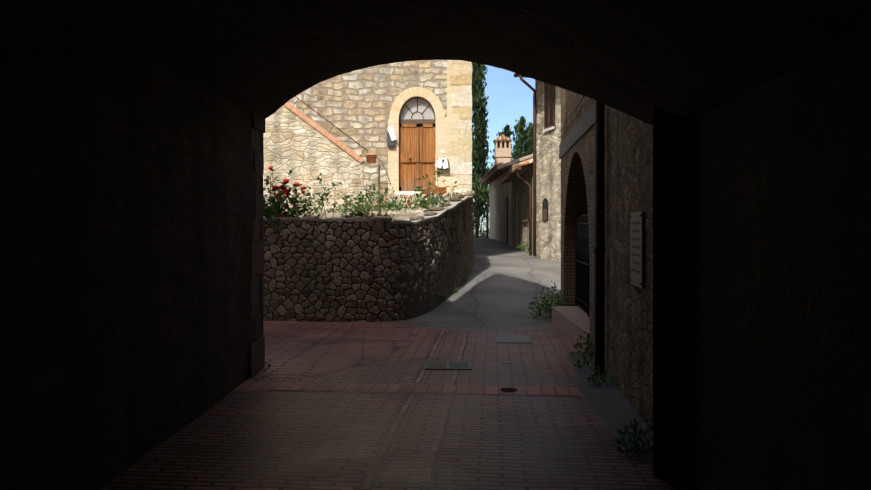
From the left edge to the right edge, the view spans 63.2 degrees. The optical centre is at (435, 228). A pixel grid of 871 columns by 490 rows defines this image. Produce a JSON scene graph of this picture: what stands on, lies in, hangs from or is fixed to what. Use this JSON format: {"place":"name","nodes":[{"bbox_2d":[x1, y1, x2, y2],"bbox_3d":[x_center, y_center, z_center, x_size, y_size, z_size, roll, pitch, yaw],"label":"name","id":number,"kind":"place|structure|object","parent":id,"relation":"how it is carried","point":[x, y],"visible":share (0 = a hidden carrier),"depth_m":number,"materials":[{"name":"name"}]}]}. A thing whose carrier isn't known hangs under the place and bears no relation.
{"place":"outdoors","nodes":[
{"label":"outdoors","id":0,"kind":"place"},
{"bbox_2d":[100,323,693,489],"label":"brick paving","id":1,"kind":"structure","parent":0,"point":[237,439],"depth_m":5.29,"materials":[{"name":"red brick"}]},
{"bbox_2d":[0,0,262,489],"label":"tunnel wall","id":2,"kind":"structure","parent":1,"relation":"on","point":[127,218],"depth_m":4.28,"materials":[{"name":"brown stone"}]},
{"bbox_2d":[249,113,264,377],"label":"passage jamb stones","id":3,"kind":"object","parent":2,"relation":"attached to","point":[256,355],"visible":0.31,"depth_m":7.57,"materials":[{"name":"grey stone"}]},
{"bbox_2d":[56,0,870,125],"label":"vaulted ceiling","id":4,"kind":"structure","parent":2,"relation":"on","point":[684,62],"depth_m":4.45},
{"bbox_2d":[253,320,439,377],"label":"brick pavement","id":5,"kind":"structure","parent":1,"relation":"on","point":[296,349],"depth_m":9.42,"materials":[{"name":"brick"}]},
{"bbox_2d":[235,329,581,489],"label":"paving bands","id":6,"kind":"object","parent":1,"relation":"on","point":[452,389],"visible":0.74,"depth_m":6.74,"materials":[{"name":"brick"}]},
{"bbox_2d":[343,327,532,390],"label":"manhole covers","id":7,"kind":"object","parent":1,"relation":"on","point":[510,339],"visible":0.71,"depth_m":9.80,"materials":[{"name":"metal"}]},
{"bbox_2d":[424,361,470,369],"bbox_3d":[0.137,1.539,7.954,0.520,0.012,0.420,0,0,1],"label":"drain grate","id":8,"kind":"object","parent":1,"relation":"on","point":[447,365],"visible":0.98,"depth_m":7.90,"materials":[{"name":"metal"}]},
{"bbox_2d":[260,240,652,459],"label":"wall weeds","id":9,"kind":"object","parent":1,"relation":"on","point":[591,354],"visible":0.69,"depth_m":7.56,"materials":[{"name":"green plant"}]},
{"bbox_2d":[552,306,589,353],"bbox_3d":[2.205,1.415,10.218,0.620,0.260,3.060,0,0,1],"label":"gate step","id":10,"kind":"object","parent":1,"relation":"on","point":[572,323],"visible":0.43,"depth_m":10.24,"materials":[{"name":"stone"}]},
{"bbox_2d":[575,214,589,316],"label":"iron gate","id":11,"kind":"structure","parent":10,"relation":"on","point":[582,279],"depth_m":10.96,"materials":[{"name":"grey metal"}]},
{"bbox_2d":[566,354,652,450],"bbox_3d":[1.559,1.530,6.764,0.398,0.030,3.724,0,0,5],"label":"strip","id":12,"kind":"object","parent":1,"relation":"on","point":[611,407],"depth_m":6.20,"materials":[{"name":"grey concrete"}]},
{"bbox_2d":[559,26,870,489],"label":"building wall","id":13,"kind":"structure","parent":1,"relation":"on","point":[738,342],"depth_m":3.33,"materials":[{"name":"stone"}]},
{"bbox_2d":[559,96,591,137],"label":"facade cables","id":14,"kind":"object","parent":13,"relation":"attached to","point":[576,116],"visible":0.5,"depth_m":9.77,"materials":[{"name":"grey metal"}]},
{"bbox_2d":[594,100,604,375],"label":"drainpipe","id":15,"kind":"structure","parent":13,"relation":"attached to","point":[599,248],"depth_m":7.34,"materials":[{"name":"grey metal"}]},
{"bbox_2d":[630,211,644,287],"bbox_3d":[1.642,0.165,5.775,0.035,0.600,0.472,0,0,5],"label":"marble plaque","id":16,"kind":"object","parent":13,"relation":"attached to","point":[637,248],"visible":1,"depth_m":5.71,"materials":[{"name":"grey stone"}]},
{"bbox_2d":[408,235,560,328],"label":"road asphalt","id":17,"kind":"structure","parent":0,"point":[502,285],"depth_m":13.89,"materials":[{"name":"grey asphalt"}]},
{"bbox_2d":[472,162,494,237],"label":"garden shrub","id":18,"kind":"object","parent":17,"relation":"on","point":[485,191],"visible":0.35,"depth_m":42.08,"materials":[{"name":"green plant"}]},
{"bbox_2d":[472,62,532,237],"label":"cypress trees","id":19,"kind":"object","parent":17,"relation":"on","point":[480,143],"visible":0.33,"depth_m":43.72,"materials":[{"name":"green plant"}]},
{"bbox_2d":[472,65,534,230],"label":"sky","id":20,"kind":"structure","parent":0,"point":[509,99],"materials":[{"name":"blue"}]},
{"label":"ground","id":21,"kind":"structure","parent":0,"visible":0},
{"bbox_2d":[263,102,379,211],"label":"stone stair wall","id":22,"kind":"structure","parent":21,"relation":"on","point":[305,149],"depth_m":18.92,"materials":[{"name":"white stone"}]},
{"bbox_2d":[293,96,390,184],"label":"stair handrails","id":23,"kind":"object","parent":22,"relation":"attached to","point":[348,136],"visible":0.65,"depth_m":18.98,"materials":[{"name":"metal"}]},
{"bbox_2d":[263,196,472,321],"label":"stone retaining wall","id":24,"kind":"structure","parent":21,"relation":"on","point":[417,308],"depth_m":11.89,"materials":[{"name":"stone"}]},
{"bbox_2d":[263,166,461,226],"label":"rose bushes","id":25,"kind":"object","parent":24,"relation":"on","point":[277,208],"visible":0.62,"depth_m":12.52,"materials":[{"name":"green plant"}]},
{"bbox_2d":[263,188,474,321],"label":"planter wall stones","id":26,"kind":"object","parent":24,"relation":"attached to","point":[464,209],"visible":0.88,"depth_m":11.78,"materials":[{"name":"grey stone"}]},
{"bbox_2d":[288,60,470,194],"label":"house wall","id":27,"kind":"structure","parent":21,"relation":"on","point":[363,107],"depth_m":19.98,"materials":[{"name":"beige stone"}]},
{"bbox_2d":[379,191,452,213],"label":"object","id":28,"kind":"structure","parent":27,"relation":"attached to","point":[408,194],"depth_m":18.95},
{"bbox_2d":[366,154,446,194],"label":"flower pots","id":29,"kind":"object","parent":28,"relation":"on","point":[371,158],"visible":0.77,"depth_m":19.14,"materials":[{"name":"ceramic"}]},
{"bbox_2d":[399,97,435,190],"bbox_3d":[-0.518,-2.390,20.083,1.047,2.711,0.175,0,0,1],"label":"door","id":30,"kind":"structure","parent":27,"relation":"in","point":[417,139],"depth_m":20.12,"materials":[{"name":"brown wood"}]},
{"bbox_2d":[387,126,447,169],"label":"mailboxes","id":31,"kind":"object","parent":27,"relation":"attached to","point":[441,164],"visible":1,"depth_m":19.84,"materials":[{"name":"grey metal"}]},
{"bbox_2d":[446,60,471,193],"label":"quoins","id":32,"kind":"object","parent":27,"relation":"attached to","point":[462,124],"depth_m":19.92,"materials":[{"name":"beige stone"}]},
{"bbox_2d":[474,211,487,237],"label":"garden gate","id":33,"kind":"structure","parent":21,"relation":"on","point":[483,236],"depth_m":40.29,"materials":[{"name":"grey metal"}]},
{"bbox_2d":[489,159,532,245],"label":"plaster house","id":34,"kind":"structure","parent":21,"relation":"on","point":[500,213],"depth_m":33.19,"materials":[{"name":"white paint"}]},
{"bbox_2d":[493,135,511,163],"bbox_3d":[3.782,-3.630,39.871,1.040,3.350,1.040,0,0,1],"label":"brick chimney","id":35,"kind":"object","parent":34,"relation":"on","point":[503,148],"visible":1,"depth_m":39.45,"materials":[{"name":"brick"}]},
{"bbox_2d":[479,154,532,184],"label":"tiled roof","id":36,"kind":"structure","parent":34,"relation":"on","point":[493,173],"depth_m":31.60,"materials":[{"name":"brown tile"}]},
{"bbox_2d":[512,166,534,256],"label":"stone house","id":37,"kind":"structure","parent":21,"relation":"on","point":[520,187],"depth_m":24.95,"materials":[{"name":"brown"}]},
{"bbox_2d":[500,160,532,254],"bbox_3d":[5.299,-1.395,25.009,5.510,4.419,7.650,0,0,1],"label":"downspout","id":38,"kind":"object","parent":37,"relation":"on","point":[517,171],"depth_m":21.58,"materials":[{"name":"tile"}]},
{"bbox_2d":[535,80,560,261],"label":"building wall","id":39,"kind":"structure","parent":21,"relation":"on","point":[548,176],"depth_m":19.98,"materials":[{"name":"stone"}]},
{"bbox_2d":[514,73,535,255],"bbox_3d":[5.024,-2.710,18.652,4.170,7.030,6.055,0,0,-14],"label":"drainpipe","id":40,"kind":"object","parent":39,"relation":"attached to","point":[534,157],"visible":0.31,"depth_m":20.79,"materials":[{"name":"brown metal"}]}
]}

